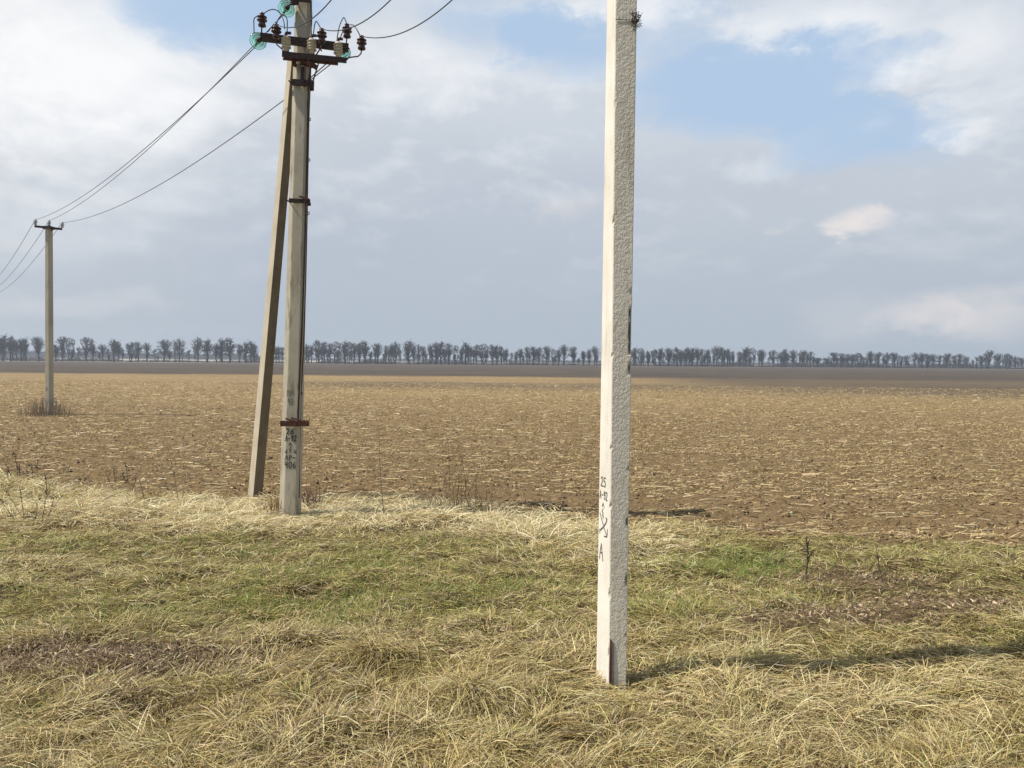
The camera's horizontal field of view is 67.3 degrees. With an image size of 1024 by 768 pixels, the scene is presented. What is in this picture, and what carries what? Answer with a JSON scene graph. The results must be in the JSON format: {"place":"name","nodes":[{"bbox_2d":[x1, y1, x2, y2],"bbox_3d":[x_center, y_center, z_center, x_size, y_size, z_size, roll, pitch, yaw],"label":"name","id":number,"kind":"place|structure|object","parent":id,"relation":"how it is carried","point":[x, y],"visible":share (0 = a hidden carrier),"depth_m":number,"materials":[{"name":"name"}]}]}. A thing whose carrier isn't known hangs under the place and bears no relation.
{"place":"outdoors","nodes":[
{"label":"outdoors","id":0,"kind":"place"},
{"bbox_2d":[0,357,1023,767],"bbox_3d":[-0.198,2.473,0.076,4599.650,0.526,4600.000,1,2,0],"label":"ground","id":1,"kind":"structure","parent":0,"point":[752,379],"depth_m":20.35,"materials":[{"name":"soil"}]},
{"bbox_2d":[0,335,10,360],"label":"bare tree","id":2,"kind":"object","parent":1,"relation":"on","point":[4,346],"visible":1,"depth_m":353.21,"materials":[{"name":"grey plant"}]},
{"bbox_2d":[6,335,14,360],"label":"bare tree","id":3,"kind":"object","parent":1,"relation":"on","point":[12,347],"visible":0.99,"depth_m":355.76,"materials":[{"name":"grey plant"}]},
{"bbox_2d":[15,338,24,360],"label":"bare tree","id":4,"kind":"object","parent":1,"relation":"on","point":[20,346],"visible":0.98,"depth_m":355.18,"materials":[{"name":"grey plant"}]},
{"bbox_2d":[4,451,37,480],"bbox_3d":[-9.780,1.667,15.315,0.538,0.648,0.639,1,2,0],"label":"dry weed","id":5,"kind":"object","parent":1,"relation":"on","point":[19,469],"visible":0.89,"depth_m":15.43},
{"bbox_2d":[21,338,29,360],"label":"bare tree","id":6,"kind":"object","parent":1,"relation":"on","point":[24,342],"visible":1,"depth_m":353.71,"materials":[{"name":"grey plant"}]},
{"bbox_2d":[0,482,62,523],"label":"dry weed","id":7,"kind":"object","parent":1,"relation":"on","point":[36,505],"visible":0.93,"depth_m":11.34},
{"bbox_2d":[26,335,43,360],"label":"bare tree","id":8,"kind":"object","parent":1,"relation":"on","point":[38,345],"visible":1,"depth_m":359.49,"materials":[{"name":"grey plant"}]},
{"bbox_2d":[38,473,52,499],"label":"dry weed","id":9,"kind":"object","parent":1,"relation":"on","point":[45,478],"visible":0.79,"depth_m":12.85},
{"bbox_2d":[16,395,76,416],"bbox_3d":[-19.586,0.898,32.400,2.072,0.975,3.125,-1,2,-38],"label":"dry shrub","id":10,"kind":"object","parent":1,"relation":"on","point":[35,412],"visible":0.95,"depth_m":32.36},
{"bbox_2d":[33,219,63,414],"bbox_3d":[-19.670,-2.677,32.779,1.173,8.575,0.400,0,2,-11],"label":"distant pole","id":11,"kind":"object","parent":1,"relation":"on","point":[49,361],"visible":0.96,"depth_m":32.69,"materials":[{"name":"concrete"}]},
{"bbox_2d":[36,48,253,219],"bbox_3d":[-12.044,-6.019,22.170,0.015,1.040,26.156,-1,2,-38],"label":"overhead wire","id":12,"kind":"object","parent":11,"relation":"attached to","point":[164,131],"visible":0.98,"depth_m":15.74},
{"bbox_2d":[49,17,280,220],"bbox_3d":[-11.592,-6.190,22.264,0.015,0.667,26.193,-1,2,-38],"label":"overhead wire","id":13,"kind":"object","parent":11,"relation":"attached to","point":[171,127],"visible":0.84,"depth_m":17.20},
{"bbox_2d":[62,65,329,222],"bbox_3d":[-10.953,-5.918,22.468,0.017,1.124,26.335,-1,2,-39],"label":"overhead wire","id":14,"kind":"object","parent":11,"relation":"attached to","point":[208,153],"visible":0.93,"depth_m":17.06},
{"bbox_2d":[55,336,68,361],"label":"bare tree","id":15,"kind":"object","parent":1,"relation":"on","point":[61,346],"visible":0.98,"depth_m":361.79,"materials":[{"name":"grey plant"}]},
{"bbox_2d":[65,338,74,361],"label":"bare tree","id":16,"kind":"object","parent":1,"relation":"on","point":[68,349],"visible":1,"depth_m":362.51,"materials":[{"name":"grey plant"}]},
{"bbox_2d":[79,337,96,361],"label":"bare tree","id":17,"kind":"object","parent":1,"relation":"on","point":[91,341],"visible":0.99,"depth_m":366.95,"materials":[{"name":"grey plant"}]},
{"bbox_2d":[96,343,106,361],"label":"bare tree","id":18,"kind":"object","parent":1,"relation":"on","point":[102,349],"visible":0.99,"depth_m":371.60,"materials":[{"name":"grey plant"}]},
{"bbox_2d":[82,463,139,491],"bbox_3d":[-7.602,1.791,14.689,0.775,0.476,1.341,-1,2,-45],"label":"dry weed","id":19,"kind":"object","parent":1,"relation":"on","point":[116,476],"visible":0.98,"depth_m":15.04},
{"bbox_2d":[108,339,120,361],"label":"bare tree","id":20,"kind":"object","parent":1,"relation":"on","point":[115,346],"visible":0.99,"depth_m":363.71,"materials":[{"name":"grey plant"}]},
{"bbox_2d":[125,342,134,361],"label":"bare tree","id":21,"kind":"object","parent":1,"relation":"on","point":[130,351],"visible":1,"depth_m":365.30,"materials":[{"name":"grey plant"}]},
{"bbox_2d":[134,341,142,361],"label":"bare tree","id":22,"kind":"object","parent":1,"relation":"on","point":[137,348],"visible":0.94,"depth_m":372.80,"materials":[{"name":"grey plant"}]},
{"bbox_2d":[140,342,151,361],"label":"bare tree","id":23,"kind":"object","parent":1,"relation":"on","point":[146,348],"visible":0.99,"depth_m":376.59,"materials":[{"name":"grey plant"}]},
{"bbox_2d":[157,339,173,361],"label":"bare tree","id":24,"kind":"object","parent":1,"relation":"on","point":[167,349],"visible":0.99,"depth_m":377.38,"materials":[{"name":"grey plant"}]},
{"bbox_2d":[172,338,187,361],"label":"bare tree","id":25,"kind":"object","parent":1,"relation":"on","point":[179,348],"visible":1,"depth_m":371.31,"materials":[{"name":"grey plant"}]},
{"bbox_2d":[191,337,202,362],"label":"bare tree","id":26,"kind":"object","parent":1,"relation":"on","point":[198,349],"visible":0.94,"depth_m":377.99,"materials":[{"name":"grey plant"}]},
{"bbox_2d":[201,340,213,362],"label":"bare tree","id":27,"kind":"object","parent":1,"relation":"on","point":[208,346],"visible":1,"depth_m":371.12,"materials":[{"name":"grey plant"}]},
{"bbox_2d":[212,344,220,362],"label":"bare tree","id":28,"kind":"object","parent":1,"relation":"on","point":[216,350],"visible":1,"depth_m":373.80,"materials":[{"name":"grey plant"}]},
{"bbox_2d":[215,338,227,362],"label":"bare tree","id":29,"kind":"object","parent":1,"relation":"on","point":[221,344],"visible":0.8,"depth_m":383.33,"materials":[{"name":"grey plant"}]},
{"bbox_2d":[224,337,236,362],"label":"bare tree","id":30,"kind":"object","parent":1,"relation":"on","point":[230,347],"visible":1,"depth_m":374.29,"materials":[{"name":"grey plant"}]},
{"bbox_2d":[160,686,308,746],"bbox_3d":[-1.904,2.283,5.225,1.056,0.275,0.932,1,2,0],"label":"grass tussock","id":31,"kind":"object","parent":1,"relation":"on","point":[212,718],"depth_m":5.20,"materials":[{"name":"plant"}]},
{"bbox_2d":[241,341,250,362],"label":"bare tree","id":32,"kind":"object","parent":1,"relation":"on","point":[245,351],"visible":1,"depth_m":377.73,"materials":[{"name":"grey plant"}]},
{"bbox_2d":[250,343,258,362],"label":"bare tree","id":33,"kind":"object","parent":1,"relation":"on","point":[253,350],"visible":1,"depth_m":379.60,"materials":[{"name":"grey plant"}]},
{"bbox_2d":[263,487,281,513],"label":"dead weed clump","id":34,"kind":"object","parent":1,"relation":"on","point":[276,501],"visible":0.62,"depth_m":12.12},
{"bbox_2d":[248,0,366,518],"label":"anchor pole","id":35,"kind":"object","parent":1,"relation":"on","point":[303,58],"visible":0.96,"depth_m":11.96,"materials":[{"name":"concrete"}]},
{"bbox_2d":[276,0,331,27],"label":"overhead wire","id":36,"kind":"object","parent":35,"relation":"attached to","point":[308,20],"visible":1,"depth_m":10.00,"materials":[{"name":"metal"}]},
{"bbox_2d":[302,478,327,507],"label":"dead weed clump","id":37,"kind":"object","parent":1,"relation":"on","point":[309,494],"visible":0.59,"depth_m":12.80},
{"bbox_2d":[312,340,322,362],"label":"bare tree","id":38,"kind":"object","parent":1,"relation":"on","point":[316,348],"visible":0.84,"depth_m":390.80,"materials":[{"name":"grey plant"}]},
{"bbox_2d":[320,341,327,363],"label":"bare tree","id":39,"kind":"object","parent":1,"relation":"on","point":[324,349],"visible":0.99,"depth_m":382.64,"materials":[{"name":"grey plant"}]},
{"bbox_2d":[327,343,333,363],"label":"bare tree","id":40,"kind":"object","parent":1,"relation":"on","point":[329,352],"visible":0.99,"depth_m":385.58,"materials":[{"name":"grey plant"}]},
{"bbox_2d":[331,341,341,363],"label":"bare tree","id":41,"kind":"object","parent":1,"relation":"on","point":[336,354],"visible":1,"depth_m":386.02,"materials":[{"name":"grey plant"}]},
{"bbox_2d":[338,340,350,363],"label":"bare tree","id":42,"kind":"object","parent":1,"relation":"on","point":[344,349],"visible":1,"depth_m":388.14,"materials":[{"name":"grey plant"}]},
{"bbox_2d":[286,691,412,741],"bbox_3d":[-1.078,2.291,5.250,1.002,0.314,0.892,1,2,0],"label":"grass tussock","id":43,"kind":"object","parent":1,"relation":"on","point":[337,707],"depth_m":5.10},
{"bbox_2d":[350,342,357,363],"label":"bare tree","id":44,"kind":"object","parent":1,"relation":"on","point":[354,350],"visible":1,"depth_m":386.68,"materials":[{"name":"grey plant"}]},
{"bbox_2d":[356,342,363,363],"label":"bare tree","id":45,"kind":"object","parent":1,"relation":"on","point":[359,347],"visible":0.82,"depth_m":394.05,"materials":[{"name":"grey plant"}]},
{"bbox_2d":[360,340,370,363],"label":"bare tree","id":46,"kind":"object","parent":1,"relation":"on","point":[365,350],"visible":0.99,"depth_m":396.94,"materials":[{"name":"grey plant"}]},
{"bbox_2d":[323,632,427,692],"bbox_3d":[-1.061,2.280,6.101,0.838,0.453,0.787,1,2,27],"label":"grass tussock","id":47,"kind":"object","parent":1,"relation":"on","point":[384,652],"depth_m":6.07,"materials":[{"name":"plant"}]},
{"bbox_2d":[369,343,383,363],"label":"bare tree","id":48,"kind":"object","parent":1,"relation":"on","point":[377,350],"visible":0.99,"depth_m":397.47,"materials":[{"name":"grey plant"}]},
{"bbox_2d":[379,425,383,515],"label":"dry weed","id":49,"kind":"object","parent":1,"relation":"on","point":[380,476],"visible":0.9,"depth_m":11.72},
{"bbox_2d":[387,344,395,363],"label":"bare tree","id":50,"kind":"object","parent":1,"relation":"on","point":[391,350],"visible":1,"depth_m":390.52,"materials":[{"name":"grey plant"}]},
{"bbox_2d":[391,341,400,363],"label":"bare tree","id":51,"kind":"object","parent":1,"relation":"on","point":[397,349],"visible":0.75,"depth_m":398.71,"materials":[{"name":"grey plant"}]},
{"bbox_2d":[401,341,414,363],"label":"bare tree","id":52,"kind":"object","parent":1,"relation":"on","point":[408,349],"visible":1,"depth_m":392.34,"materials":[{"name":"grey plant"}]},
{"bbox_2d":[419,346,426,363],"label":"bare tree","id":53,"kind":"object","parent":1,"relation":"on","point":[423,353],"visible":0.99,"depth_m":397.22,"materials":[{"name":"grey plant"}]},
{"bbox_2d":[426,344,434,363],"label":"bare tree","id":54,"kind":"object","parent":1,"relation":"on","point":[430,350],"visible":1,"depth_m":394.68,"materials":[{"name":"grey plant"}]},
{"bbox_2d":[432,341,441,364],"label":"bare tree","id":55,"kind":"object","parent":1,"relation":"on","point":[435,351],"visible":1,"depth_m":395.54,"materials":[{"name":"grey plant"}]},
{"bbox_2d":[437,341,445,364],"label":"bare tree","id":56,"kind":"object","parent":1,"relation":"on","point":[441,345],"visible":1,"depth_m":395.83,"materials":[{"name":"grey plant"}]},
{"bbox_2d":[444,343,453,364],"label":"bare tree","id":57,"kind":"object","parent":1,"relation":"on","point":[449,352],"visible":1,"depth_m":398.47,"materials":[{"name":"grey plant"}]},
{"bbox_2d":[378,714,523,767],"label":"grass tussock","id":58,"kind":"object","parent":1,"relation":"on","point":[485,744],"depth_m":4.78,"materials":[{"name":"plant"}]},
{"bbox_2d":[452,346,459,364],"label":"bare tree","id":59,"kind":"object","parent":1,"relation":"on","point":[455,350],"visible":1,"depth_m":399.62,"materials":[{"name":"grey plant"}]},
{"bbox_2d":[409,435,518,513],"bbox_3d":[-0.789,1.532,12.855,1.930,1.269,1.549,1,2,0],"label":"reed clump","id":60,"kind":"object","parent":1,"relation":"on","point":[468,499],"visible":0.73,"depth_m":12.71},
{"bbox_2d":[461,342,471,364],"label":"bare tree","id":61,"kind":"object","parent":1,"relation":"on","point":[467,351],"visible":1,"depth_m":401.20,"materials":[{"name":"grey plant"}]},
{"bbox_2d":[405,664,543,723],"bbox_3d":[-0.239,2.163,5.419,0.994,0.315,0.938,2,2,42],"label":"grass tussock","id":62,"kind":"object","parent":1,"relation":"on","point":[470,696],"depth_m":5.26,"materials":[{"name":"plant"}]},
{"bbox_2d":[472,344,481,364],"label":"bare tree","id":63,"kind":"object","parent":1,"relation":"on","point":[476,352],"visible":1,"depth_m":408.51,"materials":[{"name":"grey plant"}]},
{"bbox_2d":[479,344,488,364],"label":"bare tree","id":64,"kind":"object","parent":1,"relation":"on","point":[485,355],"visible":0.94,"depth_m":410.22,"materials":[{"name":"grey plant"}]},
{"bbox_2d":[487,344,495,364],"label":"bare tree","id":65,"kind":"object","parent":1,"relation":"on","point":[491,354],"visible":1,"depth_m":400.66,"materials":[{"name":"grey plant"}]},
{"bbox_2d":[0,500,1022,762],"bbox_3d":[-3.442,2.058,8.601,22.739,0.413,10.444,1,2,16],"label":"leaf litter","id":66,"kind":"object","parent":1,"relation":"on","point":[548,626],"visible":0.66,"depth_m":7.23,"materials":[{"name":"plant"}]},
{"bbox_2d":[0,469,1023,767],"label":"dry grass","id":67,"kind":"structure","parent":1,"relation":"on","point":[752,747],"depth_m":6.37,"materials":[{"name":"plant"}]},
{"bbox_2d":[0,379,1023,545],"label":"stubble","id":68,"kind":"object","parent":1,"relation":"on","point":[779,473],"visible":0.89,"depth_m":22.79,"materials":[{"name":"plant"}]},
{"bbox_2d":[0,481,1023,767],"bbox_3d":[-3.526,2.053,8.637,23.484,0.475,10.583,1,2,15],"label":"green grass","id":69,"kind":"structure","parent":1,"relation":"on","point":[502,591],"depth_m":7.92,"materials":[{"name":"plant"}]},
{"bbox_2d":[0,350,1023,366],"bbox_3d":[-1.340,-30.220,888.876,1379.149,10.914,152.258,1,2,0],"label":"distant wood","id":70,"kind":"object","parent":1,"relation":"on","point":[31,354],"visible":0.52,"depth_m":841.63,"materials":[{"name":"plant"}]},
{"bbox_2d":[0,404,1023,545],"bbox_3d":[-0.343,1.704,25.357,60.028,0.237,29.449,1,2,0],"label":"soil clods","id":71,"kind":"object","parent":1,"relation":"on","point":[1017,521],"visible":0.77,"depth_m":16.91,"materials":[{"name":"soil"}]},
{"bbox_2d":[0,356,1023,368],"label":"undergrowth","id":72,"kind":"object","parent":1,"relation":"on","point":[525,363],"visible":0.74,"depth_m":417.29,"materials":[{"name":"plant"}]},
{"bbox_2d":[529,345,538,364],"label":"bare tree","id":73,"kind":"object","parent":1,"relation":"on","point":[534,356],"visible":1,"depth_m":408.25,"materials":[{"name":"grey plant"}]},
{"bbox_2d":[541,346,551,364],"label":"bare tree","id":74,"kind":"object","parent":1,"relation":"on","point":[546,354],"visible":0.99,"depth_m":416.05,"materials":[{"name":"grey plant"}]},
{"bbox_2d":[559,344,569,364],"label":"bare tree","id":75,"kind":"object","parent":1,"relation":"on","point":[563,351],"visible":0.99,"depth_m":417.76,"materials":[{"name":"grey plant"}]},
{"bbox_2d":[589,345,599,365],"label":"bare tree","id":76,"kind":"object","parent":1,"relation":"on","point":[594,352],"visible":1,"depth_m":412.62,"materials":[{"name":"grey plant"}]},
{"bbox_2d":[596,0,642,691],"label":"concrete pole","id":77,"kind":"object","parent":1,"relation":"on","point":[623,21],"visible":0.94,"depth_m":5.76,"materials":[{"name":"white concrete"}]},
{"bbox_2d":[322,0,390,30],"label":"overhead wire","id":78,"kind":"object","parent":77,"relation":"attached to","point":[362,21],"visible":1,"depth_m":10.11,"materials":[{"name":"metal"}]},
{"bbox_2d":[362,0,451,37],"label":"overhead wire","id":79,"kind":"object","parent":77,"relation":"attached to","point":[412,27],"visible":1,"depth_m":10.17,"materials":[{"name":"metal"}]},
{"bbox_2d":[540,694,700,767],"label":"grass tussock","id":80,"kind":"object","parent":1,"relation":"on","point":[579,738],"depth_m":5.04,"materials":[{"name":"plant"}]},
{"bbox_2d":[631,347,637,365],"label":"bare tree","id":81,"kind":"object","parent":1,"relation":"on","point":[633,353],"visible":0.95,"depth_m":424.15,"materials":[{"name":"grey plant"}]},
{"bbox_2d":[636,348,645,365],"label":"bare tree","id":82,"kind":"object","parent":1,"relation":"on","point":[640,353],"visible":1,"depth_m":423.07,"materials":[{"name":"grey plant"}]},
{"bbox_2d":[650,349,657,365],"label":"bare tree","id":83,"kind":"object","parent":1,"relation":"on","point":[653,355],"visible":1,"depth_m":426.25,"materials":[{"name":"grey plant"}]},
{"bbox_2d":[663,347,673,365],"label":"bare tree","id":84,"kind":"object","parent":1,"relation":"on","point":[670,354],"visible":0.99,"depth_m":428.48,"materials":[{"name":"grey plant"}]},
{"bbox_2d":[672,347,681,365],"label":"bare tree","id":85,"kind":"object","parent":1,"relation":"on","point":[677,355],"visible":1,"depth_m":427.64,"materials":[{"name":"grey plant"}]},
{"bbox_2d":[682,347,690,366],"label":"bare tree","id":86,"kind":"object","parent":1,"relation":"on","point":[686,355],"visible":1,"depth_m":423.12,"materials":[{"name":"grey plant"}]},
{"bbox_2d":[688,347,694,364],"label":"bare tree","id":87,"kind":"object","parent":1,"relation":"on","point":[691,358],"visible":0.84,"depth_m":434.07,"materials":[{"name":"grey plant"}]},
{"bbox_2d":[694,349,700,366],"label":"bare tree","id":88,"kind":"object","parent":1,"relation":"on","point":[697,354],"visible":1,"depth_m":430.91,"materials":[{"name":"grey plant"}]},
{"bbox_2d":[704,349,711,366],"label":"bare tree","id":89,"kind":"object","parent":1,"relation":"on","point":[708,354],"visible":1,"depth_m":431.26,"materials":[{"name":"grey plant"}]},
{"bbox_2d":[710,345,722,366],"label":"bare tree","id":90,"kind":"object","parent":1,"relation":"on","point":[716,351],"visible":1,"depth_m":429.10,"materials":[{"name":"grey plant"}]},
{"bbox_2d":[741,346,750,366],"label":"bare tree","id":91,"kind":"object","parent":1,"relation":"on","point":[744,353],"visible":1,"depth_m":432.88,"materials":[{"name":"grey plant"}]},
{"bbox_2d":[748,347,756,366],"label":"bare tree","id":92,"kind":"object","parent":1,"relation":"on","point":[751,358],"visible":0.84,"depth_m":435.91,"materials":[{"name":"grey plant"}]},
{"bbox_2d":[755,349,765,366],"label":"bare tree","id":93,"kind":"object","parent":1,"relation":"on","point":[761,356],"visible":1,"depth_m":437.33,"materials":[{"name":"grey plant"}]},
{"bbox_2d":[767,350,778,366],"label":"bare tree","id":94,"kind":"object","parent":1,"relation":"on","point":[771,356],"visible":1,"depth_m":442.29,"materials":[{"name":"grey plant"}]},
{"bbox_2d":[788,350,797,366],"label":"bare tree","id":95,"kind":"object","parent":1,"relation":"on","point":[792,355],"visible":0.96,"depth_m":447.35,"materials":[{"name":"grey plant"}]},
{"bbox_2d":[796,350,808,366],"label":"bare tree","id":96,"kind":"object","parent":1,"relation":"on","point":[802,356],"visible":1,"depth_m":438.91,"materials":[{"name":"grey plant"}]},
{"bbox_2d":[799,536,814,577],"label":"dry weed","id":97,"kind":"object","parent":1,"relation":"on","point":[807,544],"visible":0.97,"depth_m":9.12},
{"bbox_2d":[829,352,839,367],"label":"bare tree","id":98,"kind":"object","parent":1,"relation":"on","point":[833,355],"visible":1,"depth_m":452.83,"materials":[{"name":"grey plant"}]},
{"bbox_2d":[854,353,862,367],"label":"bare tree","id":99,"kind":"object","parent":1,"relation":"on","point":[858,359],"visible":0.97,"depth_m":452.02,"materials":[{"name":"grey plant"}]},
{"bbox_2d":[863,350,875,367],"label":"bare tree","id":100,"kind":"object","parent":1,"relation":"on","point":[869,355],"visible":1,"depth_m":454.19,"materials":[{"name":"grey plant"}]},
{"bbox_2d":[874,352,883,366],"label":"bare tree","id":101,"kind":"object","parent":1,"relation":"on","point":[877,356],"visible":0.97,"depth_m":457.99,"materials":[{"name":"grey plant"}]},
{"bbox_2d":[881,352,892,367],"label":"bare tree","id":102,"kind":"object","parent":1,"relation":"on","point":[886,355],"visible":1,"depth_m":451.41,"materials":[{"name":"grey plant"}]},
{"bbox_2d":[917,352,925,367],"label":"bare tree","id":103,"kind":"object","parent":1,"relation":"on","point":[921,358],"visible":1,"depth_m":455.48,"materials":[{"name":"grey plant"}]},
{"bbox_2d":[983,350,995,368],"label":"bare tree","id":104,"kind":"object","parent":1,"relation":"on","point":[989,356],"visible":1,"depth_m":471.82,"materials":[{"name":"grey plant"}]},
{"bbox_2d":[993,353,1004,368],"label":"bare tree","id":105,"kind":"object","parent":1,"relation":"on","point":[998,357],"visible":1,"depth_m":470.80,"materials":[{"name":"grey plant"}]},
{"bbox_2d":[1004,353,1011,368],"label":"bare tree","id":106,"kind":"object","parent":1,"relation":"on","point":[1007,357],"visible":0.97,"depth_m":477.56,"materials":[{"name":"grey plant"}]},
{"bbox_2d":[0,0,1023,364],"label":"sky","id":107,"kind":"structure","parent":0,"point":[820,177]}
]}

